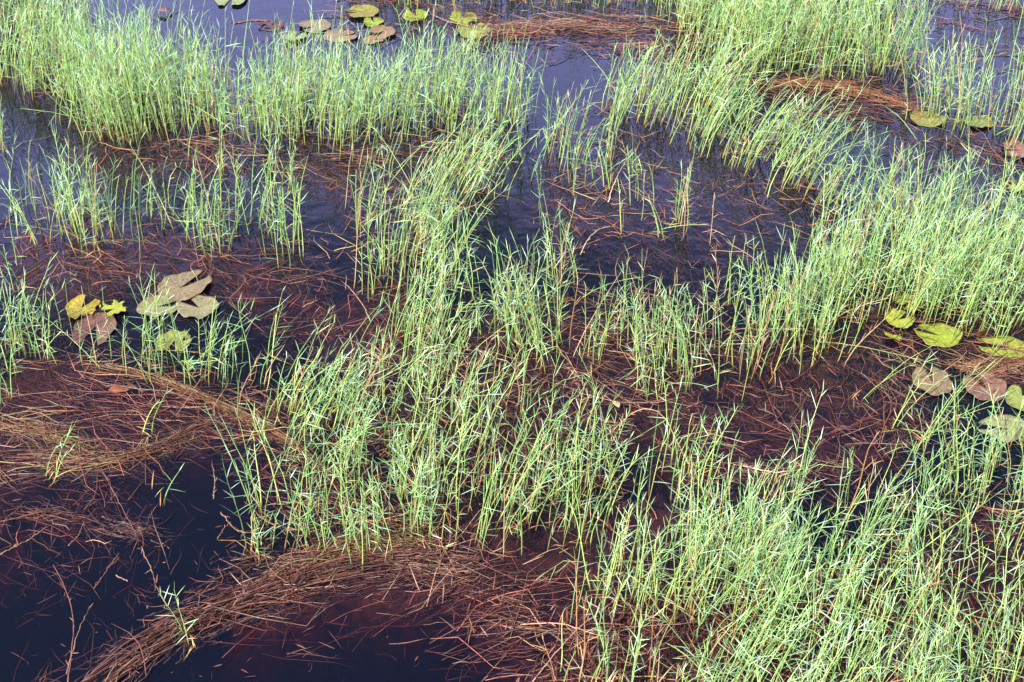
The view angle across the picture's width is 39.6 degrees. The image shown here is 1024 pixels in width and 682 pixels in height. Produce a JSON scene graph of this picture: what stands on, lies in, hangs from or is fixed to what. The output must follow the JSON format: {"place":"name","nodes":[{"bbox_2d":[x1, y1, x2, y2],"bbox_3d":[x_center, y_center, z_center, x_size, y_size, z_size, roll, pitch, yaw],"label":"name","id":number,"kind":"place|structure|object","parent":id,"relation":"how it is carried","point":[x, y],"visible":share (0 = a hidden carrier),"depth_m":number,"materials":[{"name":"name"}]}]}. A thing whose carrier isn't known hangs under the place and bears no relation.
{"place":"outdoors","nodes":[
{"label":"outdoors","id":0,"kind":"place"},
{"bbox_2d":[0,0,1023,681],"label":"water","id":1,"kind":"structure","parent":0,"point":[50,628],"depth_m":6.93,"materials":[{"name":"blue liquid"}]},
{"bbox_2d":[0,349,20,410],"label":"grass tuft","id":2,"kind":"object","parent":1,"relation":"on","point":[11,399],"visible":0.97,"depth_m":6.26,"materials":[{"name":"green plant"}]},
{"bbox_2d":[0,178,55,257],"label":"grass tuft","id":3,"kind":"object","parent":1,"relation":"on","point":[25,220],"visible":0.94,"depth_m":7.24,"materials":[{"name":"green plant"}]},
{"bbox_2d":[43,162,102,262],"bbox_3d":[-2.161,-0.628,7.093,0.263,0.566,0.220,0,37,0],"label":"grass tuft","id":4,"kind":"object","parent":1,"relation":"on","point":[81,222],"visible":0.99,"depth_m":7.11,"materials":[{"name":"green plant"}]},
{"bbox_2d":[129,386,170,443],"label":"grass tuft","id":5,"kind":"object","parent":1,"relation":"on","point":[144,424],"visible":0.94,"depth_m":6.09,"materials":[{"name":"green plant"}]},
{"bbox_2d":[0,0,1023,681],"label":"dead stem litter","id":6,"kind":"object","parent":1,"relation":"on","point":[546,390],"visible":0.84,"depth_m":6.44,"materials":[{"name":"brown plant"}]},
{"bbox_2d":[613,401,619,408],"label":"fallen leaf","id":7,"kind":"object","parent":6,"relation":"on","point":[617,404],"visible":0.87,"depth_m":6.24,"materials":[{"name":"beige plant"}]},
{"bbox_2d":[534,351,579,457],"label":"grass tuft","id":8,"kind":"object","parent":1,"relation":"on","point":[551,416],"visible":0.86,"depth_m":5.95,"materials":[{"name":"green plant"}]},
{"bbox_2d":[537,345,612,406],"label":"grass tuft","id":9,"kind":"object","parent":1,"relation":"on","point":[593,389],"visible":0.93,"depth_m":6.24,"materials":[{"name":"green plant"}]},
{"bbox_2d":[656,366,681,450],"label":"grass shoot","id":10,"kind":"object","parent":1,"relation":"on","point":[668,444],"depth_m":6.00,"materials":[{"name":"green plant"}]},
{"bbox_2d":[665,407,710,480],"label":"grass tuft","id":11,"kind":"object","parent":1,"relation":"on","point":[678,410],"visible":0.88,"depth_m":5.89,"materials":[{"name":"green plant"}]},
{"bbox_2d":[832,346,930,407],"bbox_3d":[1.600,0.155,6.230,0.430,0.356,0.124,0,37,0],"label":"grass tuft","id":12,"kind":"object","parent":1,"relation":"on","point":[874,389],"visible":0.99,"depth_m":6.26,"materials":[{"name":"green plant"}]},
{"bbox_2d":[865,350,949,436],"bbox_3d":[1.690,0.231,6.046,0.307,0.456,0.162,0,37,0],"label":"grass tuft","id":13,"kind":"object","parent":1,"relation":"on","point":[901,410],"visible":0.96,"depth_m":6.07,"materials":[{"name":"green plant"}]},
{"bbox_2d":[886,107,930,146],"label":"grass shoot","id":14,"kind":"object","parent":1,"relation":"on","point":[910,130],"depth_m":8.15,"materials":[{"name":"green plant"}]},
{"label":"water","id":15,"kind":"structure","parent":0,"visible":0},
{"bbox_2d":[0,92,9,160],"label":"grass tuft","id":16,"kind":"object","parent":15,"relation":"on","point":[2,147],"visible":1,"depth_m":8.06,"materials":[{"name":"green plant"}]},
{"bbox_2d":[0,245,32,298],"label":"grass tuft","id":17,"kind":"object","parent":15,"relation":"on","point":[8,268],"visible":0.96,"depth_m":6.96,"materials":[{"name":"green plant"}]},
{"bbox_2d":[0,524,50,554],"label":"dead stem","id":18,"kind":"object","parent":15,"relation":"on","point":[22,542],"visible":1,"depth_m":5.59,"materials":[{"name":"plant"}]},
{"bbox_2d":[35,420,76,488],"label":"grass tuft","id":19,"kind":"object","parent":15,"relation":"on","point":[56,480],"visible":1,"depth_m":5.84,"materials":[{"name":"plant"}]},
{"bbox_2d":[53,564,73,681],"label":"dead stem","id":20,"kind":"object","parent":15,"relation":"on","point":[73,626],"visible":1,"depth_m":5.25,"materials":[{"name":"brown plant"}]},
{"bbox_2d":[0,400,133,492],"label":"stalk bundle","id":21,"kind":"object","parent":15,"relation":"on","point":[53,436],"visible":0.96,"depth_m":6.09,"materials":[{"name":"brown plant"}]},
{"bbox_2d":[66,605,91,673],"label":"dead stem","id":22,"kind":"object","parent":15,"relation":"on","point":[74,642],"visible":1,"depth_m":5.17,"materials":[{"name":"brown plant"}]},
{"bbox_2d":[65,294,100,318],"bbox_3d":[-2.067,-0.166,6.840,0.157,0.026,0.205,0,37,0],"label":"lily pad","id":23,"kind":"object","parent":15,"relation":"on","point":[74,307],"visible":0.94,"depth_m":6.84,"materials":[{"name":"yellow plant"}]},
{"bbox_2d":[72,312,116,344],"bbox_3d":[-1.970,-0.064,6.714,0.206,0.019,0.257,0,37,0],"label":"lily pad","id":24,"kind":"object","parent":15,"relation":"on","point":[99,318],"visible":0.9,"depth_m":6.72,"materials":[{"name":"brown plant"}]},
{"bbox_2d":[0,495,196,569],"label":"stalk bundle","id":25,"kind":"object","parent":15,"relation":"on","point":[136,528],"visible":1,"depth_m":5.69,"materials":[{"name":"brown plant"}]},
{"bbox_2d":[94,553,118,588],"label":"dead stem","id":26,"kind":"object","parent":15,"relation":"on","point":[105,572],"visible":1,"depth_m":5.46,"materials":[{"name":"plant"}]},
{"bbox_2d":[99,300,127,317],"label":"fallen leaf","id":27,"kind":"object","parent":15,"relation":"on","point":[116,307],"visible":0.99,"depth_m":6.83,"materials":[{"name":"yellow plant"}]},
{"bbox_2d":[108,384,129,391],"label":"fallen leaf","id":28,"kind":"object","parent":15,"relation":"on","point":[117,388],"visible":1,"depth_m":6.33,"materials":[{"name":"orange plant"}]},
{"bbox_2d":[101,467,136,535],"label":"dead stem","id":29,"kind":"object","parent":15,"relation":"on","point":[117,498],"visible":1,"depth_m":5.80,"materials":[{"name":"brown plant"}]},
{"bbox_2d":[0,389,259,486],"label":"stalk bundle","id":30,"kind":"object","parent":15,"relation":"on","point":[154,448],"visible":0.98,"depth_m":5.98,"materials":[{"name":"brown plant"}]},
{"bbox_2d":[141,546,166,606],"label":"dead stem","id":31,"kind":"object","parent":15,"relation":"on","point":[153,574],"visible":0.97,"depth_m":5.46,"materials":[{"name":"brown plant"}]},
{"bbox_2d":[136,294,176,316],"bbox_3d":[-1.699,-0.169,6.852,0.216,0.020,0.170,0,37,0],"label":"lily pad","id":32,"kind":"object","parent":15,"relation":"on","point":[161,298],"visible":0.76,"depth_m":6.86,"materials":[{"name":"beige plant"}]},
{"bbox_2d":[157,8,171,11],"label":"fallen leaf","id":33,"kind":"object","parent":15,"relation":"on","point":[163,9],"visible":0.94,"depth_m":9.57,"materials":[{"name":"plant"}]},
{"bbox_2d":[150,465,183,515],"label":"grass shoot","id":34,"kind":"object","parent":15,"relation":"on","point":[167,490],"depth_m":5.78,"materials":[{"name":"green plant"}]},
{"bbox_2d":[154,329,191,350],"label":"lily pad","id":35,"kind":"object","parent":15,"relation":"on","point":[171,336],"visible":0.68,"depth_m":6.64,"materials":[{"name":"green plant"}]},
{"bbox_2d":[156,587,196,645],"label":"grass shoot","id":36,"kind":"object","parent":15,"relation":"on","point":[174,616],"depth_m":5.16,"materials":[{"name":"green plant"}]},
{"bbox_2d":[165,585,196,657],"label":"grass shoot","id":37,"kind":"object","parent":15,"relation":"on","point":[190,648],"depth_m":5.15,"materials":[{"name":"green plant"}]},
{"bbox_2d":[157,269,211,300],"bbox_3d":[-1.607,-0.279,6.989,0.256,0.025,0.272,0,37,0],"label":"lily pad","id":38,"kind":"object","parent":15,"relation":"on","point":[179,292],"visible":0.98,"depth_m":6.98,"materials":[{"name":"beige plant"}]},
{"bbox_2d":[176,295,218,318],"bbox_3d":[-1.517,-0.167,6.851,0.212,0.018,0.191,0,37,0],"label":"lily pad","id":39,"kind":"object","parent":15,"relation":"on","point":[204,304],"visible":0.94,"depth_m":6.84,"materials":[{"name":"beige plant"}]},
{"bbox_2d":[79,358,348,500],"bbox_3d":[-1.268,0.297,6.224,1.599,0.098,0.320,23,43,28],"label":"stalk bundle","id":40,"kind":"object","parent":15,"relation":"on","point":[242,414],"visible":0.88,"depth_m":6.24,"materials":[{"name":"brown plant"}]},
{"bbox_2d":[211,465,216,498],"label":"dead stem","id":41,"kind":"object","parent":15,"relation":"on","point":[214,483],"visible":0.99,"depth_m":5.86,"materials":[{"name":"plant"}]},
{"bbox_2d":[215,0,244,5],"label":"lily pad","id":42,"kind":"object","parent":15,"relation":"on","point":[224,2],"visible":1,"depth_m":9.71,"materials":[{"name":"green plant"}]},
{"bbox_2d":[220,512,251,535],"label":"dead stem","id":43,"kind":"object","parent":15,"relation":"on","point":[231,525],"visible":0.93,"depth_m":5.67,"materials":[{"name":"brown plant"}]},
{"bbox_2d":[231,515,271,578],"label":"grass tuft","id":44,"kind":"object","parent":15,"relation":"in","point":[257,550],"visible":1,"depth_m":5.51,"materials":[{"name":"green plant"}]},
{"bbox_2d":[234,19,268,23],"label":"dead stem","id":45,"kind":"object","parent":15,"relation":"on","point":[249,20],"visible":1,"depth_m":9.47,"materials":[{"name":"brown plant"}]},
{"bbox_2d":[227,448,276,557],"bbox_3d":[-1.001,0.643,5.465,0.170,0.496,0.230,-21,42,-26],"label":"grass tuft","id":46,"kind":"object","parent":15,"relation":"in","point":[254,519],"visible":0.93,"depth_m":5.49,"materials":[{"name":"green plant"}]},
{"bbox_2d":[31,531,492,681],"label":"stalk bundle","id":47,"kind":"object","parent":15,"relation":"on","point":[164,623],"visible":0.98,"depth_m":5.35,"materials":[{"name":"brown plant"}]},
{"bbox_2d":[258,20,283,31],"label":"lily pad","id":48,"kind":"object","parent":15,"relation":"on","point":[269,23],"visible":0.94,"depth_m":9.41,"materials":[{"name":"brown plant"}]},
{"bbox_2d":[284,140,298,200],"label":"grass tuft","id":49,"kind":"object","parent":15,"relation":"in","point":[292,166],"visible":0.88,"depth_m":7.66,"materials":[{"name":"green plant"}]},
{"bbox_2d":[285,30,306,40],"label":"lily pad","id":50,"kind":"object","parent":15,"relation":"on","point":[302,35],"visible":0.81,"depth_m":9.28,"materials":[{"name":"green plant"}]},
{"bbox_2d":[299,19,331,32],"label":"lily pad","id":51,"kind":"object","parent":15,"relation":"on","point":[324,24],"visible":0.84,"depth_m":9.40,"materials":[{"name":"beige plant"}]},
{"bbox_2d":[323,29,358,41],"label":"lily pad","id":52,"kind":"object","parent":15,"relation":"on","point":[335,34],"visible":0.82,"depth_m":9.28,"materials":[{"name":"brown plant"}]},
{"bbox_2d":[234,510,451,637],"bbox_3d":[-0.643,0.842,5.495,0.966,0.101,0.422,-16,40,-20],"label":"stalk bundle","id":53,"kind":"object","parent":15,"relation":"on","point":[373,545],"visible":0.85,"depth_m":5.54,"materials":[{"name":"brown plant"}]},
{"bbox_2d":[346,4,378,16],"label":"lily pad","id":54,"kind":"object","parent":15,"relation":"on","point":[366,10],"visible":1,"depth_m":9.57,"materials":[{"name":"yellow plant"}]},
{"bbox_2d":[363,17,383,26],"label":"lily pad","id":55,"kind":"object","parent":15,"relation":"on","point":[367,21],"visible":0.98,"depth_m":9.45,"materials":[{"name":"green plant"}]},
{"bbox_2d":[363,35,383,43],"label":"lily pad","id":56,"kind":"object","parent":15,"relation":"on","point":[371,39],"visible":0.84,"depth_m":9.23,"materials":[{"name":"brown plant"}]},
{"bbox_2d":[370,25,395,38],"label":"lily pad","id":57,"kind":"object","parent":15,"relation":"on","point":[388,31],"visible":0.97,"depth_m":9.33,"materials":[{"name":"brown plant"}]},
{"bbox_2d":[403,9,427,21],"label":"lily pad","id":58,"kind":"object","parent":15,"relation":"on","point":[418,12],"visible":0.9,"depth_m":9.54,"materials":[{"name":"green plant"}]},
{"bbox_2d":[450,11,476,24],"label":"lily pad","id":59,"kind":"object","parent":15,"relation":"on","point":[466,21],"visible":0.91,"depth_m":9.49,"materials":[{"name":"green plant"}]},
{"bbox_2d":[458,22,489,38],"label":"lily pad","id":60,"kind":"object","parent":15,"relation":"on","point":[463,32],"visible":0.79,"depth_m":9.33,"materials":[{"name":"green plant"}]},
{"bbox_2d":[0,0,1023,681],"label":"marsh grass","id":61,"kind":"structure","parent":15,"relation":"in","point":[110,72],"depth_m":6.72,"materials":[{"name":"green plant"}]},
{"bbox_2d":[513,104,530,166],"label":"grass tuft","id":62,"kind":"object","parent":15,"relation":"on","point":[520,153],"visible":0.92,"depth_m":7.93,"materials":[{"name":"green plant"}]},
{"bbox_2d":[534,164,560,232],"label":"grass tuft","id":63,"kind":"object","parent":15,"relation":"on","point":[540,203],"visible":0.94,"depth_m":7.42,"materials":[{"name":"green plant"}]},
{"bbox_2d":[539,72,560,144],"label":"grass tuft","id":64,"kind":"object","parent":15,"relation":"on","point":[547,120],"visible":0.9,"depth_m":8.05,"materials":[{"name":"green plant"}]},
{"bbox_2d":[456,10,648,47],"bbox_3d":[0.286,-2.094,9.384,1.296,0.104,0.575,0,37,0],"label":"stalk bundle","id":65,"kind":"object","parent":15,"relation":"on","point":[548,25],"visible":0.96,"depth_m":9.37,"materials":[{"name":"brown plant"}]},
{"bbox_2d":[521,622,616,635],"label":"dead stem","id":66,"kind":"object","parent":15,"relation":"on","point":[552,623],"visible":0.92,"depth_m":5.22,"materials":[{"name":"brown plant"}]},
{"bbox_2d":[532,597,620,681],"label":"dead stem","id":67,"kind":"object","parent":15,"relation":"on","point":[568,638],"visible":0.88,"depth_m":5.13,"materials":[{"name":"brown plant"}]},
{"bbox_2d":[551,385,629,478],"bbox_3d":[0.337,0.367,5.831,0.234,0.496,0.380,-22,42,-26],"label":"grass tuft","id":68,"kind":"object","parent":15,"relation":"in","point":[577,431],"visible":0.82,"depth_m":5.85,"materials":[{"name":"green plant"}]},
{"bbox_2d":[555,200,631,218],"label":"dead stem","id":69,"kind":"object","parent":15,"relation":"on","point":[586,218],"visible":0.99,"depth_m":7.55,"materials":[{"name":"brown plant"}]},
{"bbox_2d":[580,224,614,254],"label":"dead stem","id":70,"kind":"object","parent":15,"relation":"on","point":[590,238],"visible":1,"depth_m":7.29,"materials":[{"name":"beige plant"}]},
{"bbox_2d":[608,161,625,201],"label":"dead stem","id":71,"kind":"object","parent":15,"relation":"on","point":[614,182],"visible":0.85,"depth_m":7.74,"materials":[{"name":"beige plant"}]},
{"bbox_2d":[612,408,694,474],"bbox_3d":[0.657,0.410,6.047,0.440,0.064,0.190,28,45,32],"label":"dead stem","id":72,"kind":"object","parent":15,"relation":"on","point":[660,414],"visible":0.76,"depth_m":6.14,"materials":[{"name":"brown plant"}]},
{"bbox_2d":[645,195,666,244],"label":"grass tuft","id":73,"kind":"object","parent":15,"relation":"in","point":[662,232],"visible":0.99,"depth_m":7.34,"materials":[{"name":"green plant"}]},
{"bbox_2d":[665,160,693,234],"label":"grass tuft","id":74,"kind":"object","parent":15,"relation":"on","point":[675,220],"visible":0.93,"depth_m":7.40,"materials":[{"name":"green plant"}]},
{"bbox_2d":[685,415,719,489],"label":"grass tuft","id":75,"kind":"object","parent":15,"relation":"in","point":[700,470],"visible":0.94,"depth_m":5.82,"materials":[{"name":"green plant"}]},
{"bbox_2d":[742,461,818,472],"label":"dead stem","id":76,"kind":"object","parent":15,"relation":"on","point":[772,471],"visible":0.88,"depth_m":5.90,"materials":[{"name":"brown plant"}]},
{"bbox_2d":[713,422,884,499],"bbox_3d":[1.199,0.530,5.938,0.754,0.061,0.416,-11,38,-15],"label":"stalk bundle","id":77,"kind":"object","parent":15,"relation":"on","point":[837,462],"visible":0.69,"depth_m":5.93,"materials":[{"name":"plant"}]},
{"bbox_2d":[787,411,821,504],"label":"grass tuft","id":78,"kind":"object","parent":15,"relation":"on","point":[811,452],"visible":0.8,"depth_m":5.73,"materials":[{"name":"green plant"}]},
{"bbox_2d":[705,68,927,120],"bbox_3d":[1.865,-1.539,8.655,1.353,0.099,0.454,11,38,15],"label":"stalk bundle","id":79,"kind":"object","parent":15,"relation":"on","point":[828,85],"visible":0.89,"depth_m":8.67,"materials":[{"name":"plant"}]},
{"bbox_2d":[793,431,885,523],"bbox_3d":[1.281,0.534,5.616,0.391,0.488,0.178,-14,39,-18],"label":"grass tuft","id":80,"kind":"object","parent":15,"relation":"in","point":[851,461],"visible":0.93,"depth_m":5.65,"materials":[{"name":"green plant"}]},
{"bbox_2d":[872,145,911,212],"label":"grass tuft","id":81,"kind":"object","parent":15,"relation":"in","point":[893,176],"visible":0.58,"depth_m":7.52,"materials":[{"name":"green plant"}]},
{"bbox_2d":[884,331,901,340],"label":"lily pad","id":82,"kind":"object","parent":15,"relation":"on","point":[893,336],"visible":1,"depth_m":6.65,"materials":[{"name":"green plant"}]},
{"bbox_2d":[885,308,915,327],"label":"lily pad","id":83,"kind":"object","parent":15,"relation":"on","point":[898,322],"visible":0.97,"depth_m":6.75,"materials":[{"name":"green plant"}]},
{"bbox_2d":[895,293,925,310],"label":"lily pad","id":84,"kind":"object","parent":15,"relation":"on","point":[898,302],"visible":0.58,"depth_m":6.88,"materials":[{"name":"green plant"}]},
{"bbox_2d":[910,111,946,126],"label":"lily pad","id":85,"kind":"object","parent":15,"relation":"on","point":[927,121],"visible":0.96,"depth_m":8.36,"materials":[{"name":"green plant"}]},
{"bbox_2d":[912,366,951,395],"bbox_3d":[1.889,0.178,6.394,0.175,0.016,0.211,0,37,0],"label":"lily pad","id":86,"kind":"object","parent":15,"relation":"on","point":[946,382],"visible":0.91,"depth_m":6.40,"materials":[{"name":"beige plant"}]},
{"bbox_2d":[913,323,962,347],"bbox_3d":[2.001,-0.034,6.671,0.222,0.022,0.184,0,37,0],"label":"lily pad","id":87,"kind":"object","parent":15,"relation":"on","point":[944,335],"visible":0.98,"depth_m":6.67,"materials":[{"name":"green plant"}]},
{"bbox_2d":[937,384,970,473],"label":"grass tuft","id":88,"kind":"object","parent":15,"relation":"on","point":[954,431],"visible":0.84,"depth_m":5.90,"materials":[{"name":"green plant"}]},
{"bbox_2d":[899,349,1013,455],"bbox_3d":[1.854,0.243,5.949,0.412,0.553,0.204,0,37,0],"label":"grass tuft","id":89,"kind":"object","parent":15,"relation":"on","point":[945,408],"visible":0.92,"depth_m":5.95,"materials":[{"name":"green plant"}]},
{"bbox_2d":[933,341,1023,391],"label":"stalk bundle","id":90,"kind":"object","parent":15,"relation":"on","point":[981,364],"visible":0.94,"depth_m":6.47,"materials":[{"name":"brown plant"}]},
{"bbox_2d":[964,114,993,127],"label":"lily pad","id":91,"kind":"object","parent":15,"relation":"on","point":[981,123],"visible":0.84,"depth_m":8.35,"materials":[{"name":"green plant"}]},
{"bbox_2d":[962,371,1006,400],"bbox_3d":[2.118,0.196,6.368,0.196,0.020,0.212,0,37,0],"label":"lily pad","id":92,"kind":"object","parent":15,"relation":"on","point":[1001,386],"visible":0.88,"depth_m":6.36,"materials":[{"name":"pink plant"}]},
{"bbox_2d":[961,373,1023,477],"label":"grass tuft","id":93,"kind":"object","parent":15,"relation":"in","point":[996,464],"visible":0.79,"depth_m":5.87,"materials":[{"name":"green plant"}]},
{"bbox_2d":[977,335,1023,358],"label":"lily pad","id":94,"kind":"object","parent":15,"relation":"on","point":[1015,342],"visible":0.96,"depth_m":6.60,"materials":[{"name":"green plant"}]},
{"bbox_2d":[978,414,1023,441],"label":"lily pad","id":95,"kind":"object","parent":15,"relation":"on","point":[1009,419],"visible":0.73,"depth_m":6.15,"materials":[{"name":"green plant"}]},
{"bbox_2d":[1003,139,1023,157],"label":"lily pad","id":96,"kind":"object","parent":15,"relation":"on","point":[1019,149],"visible":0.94,"depth_m":8.09,"materials":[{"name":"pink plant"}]},
{"bbox_2d":[1004,179,1023,191],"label":"lily pad","id":97,"kind":"object","parent":15,"relation":"on","point":[1013,186],"visible":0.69,"depth_m":7.76,"materials":[{"name":"green plant"}]},
{"bbox_2d":[1005,384,1023,410],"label":"lily pad","id":98,"kind":"object","parent":15,"relation":"on","point":[1014,393],"visible":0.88,"depth_m":6.31,"materials":[{"name":"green plant"}]},
{"bbox_2d":[1008,396,1023,456],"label":"grass tuft","id":99,"kind":"object","parent":15,"relation":"in","point":[1016,428],"visible":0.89,"depth_m":6.04,"materials":[{"name":"green plant"}]}
]}

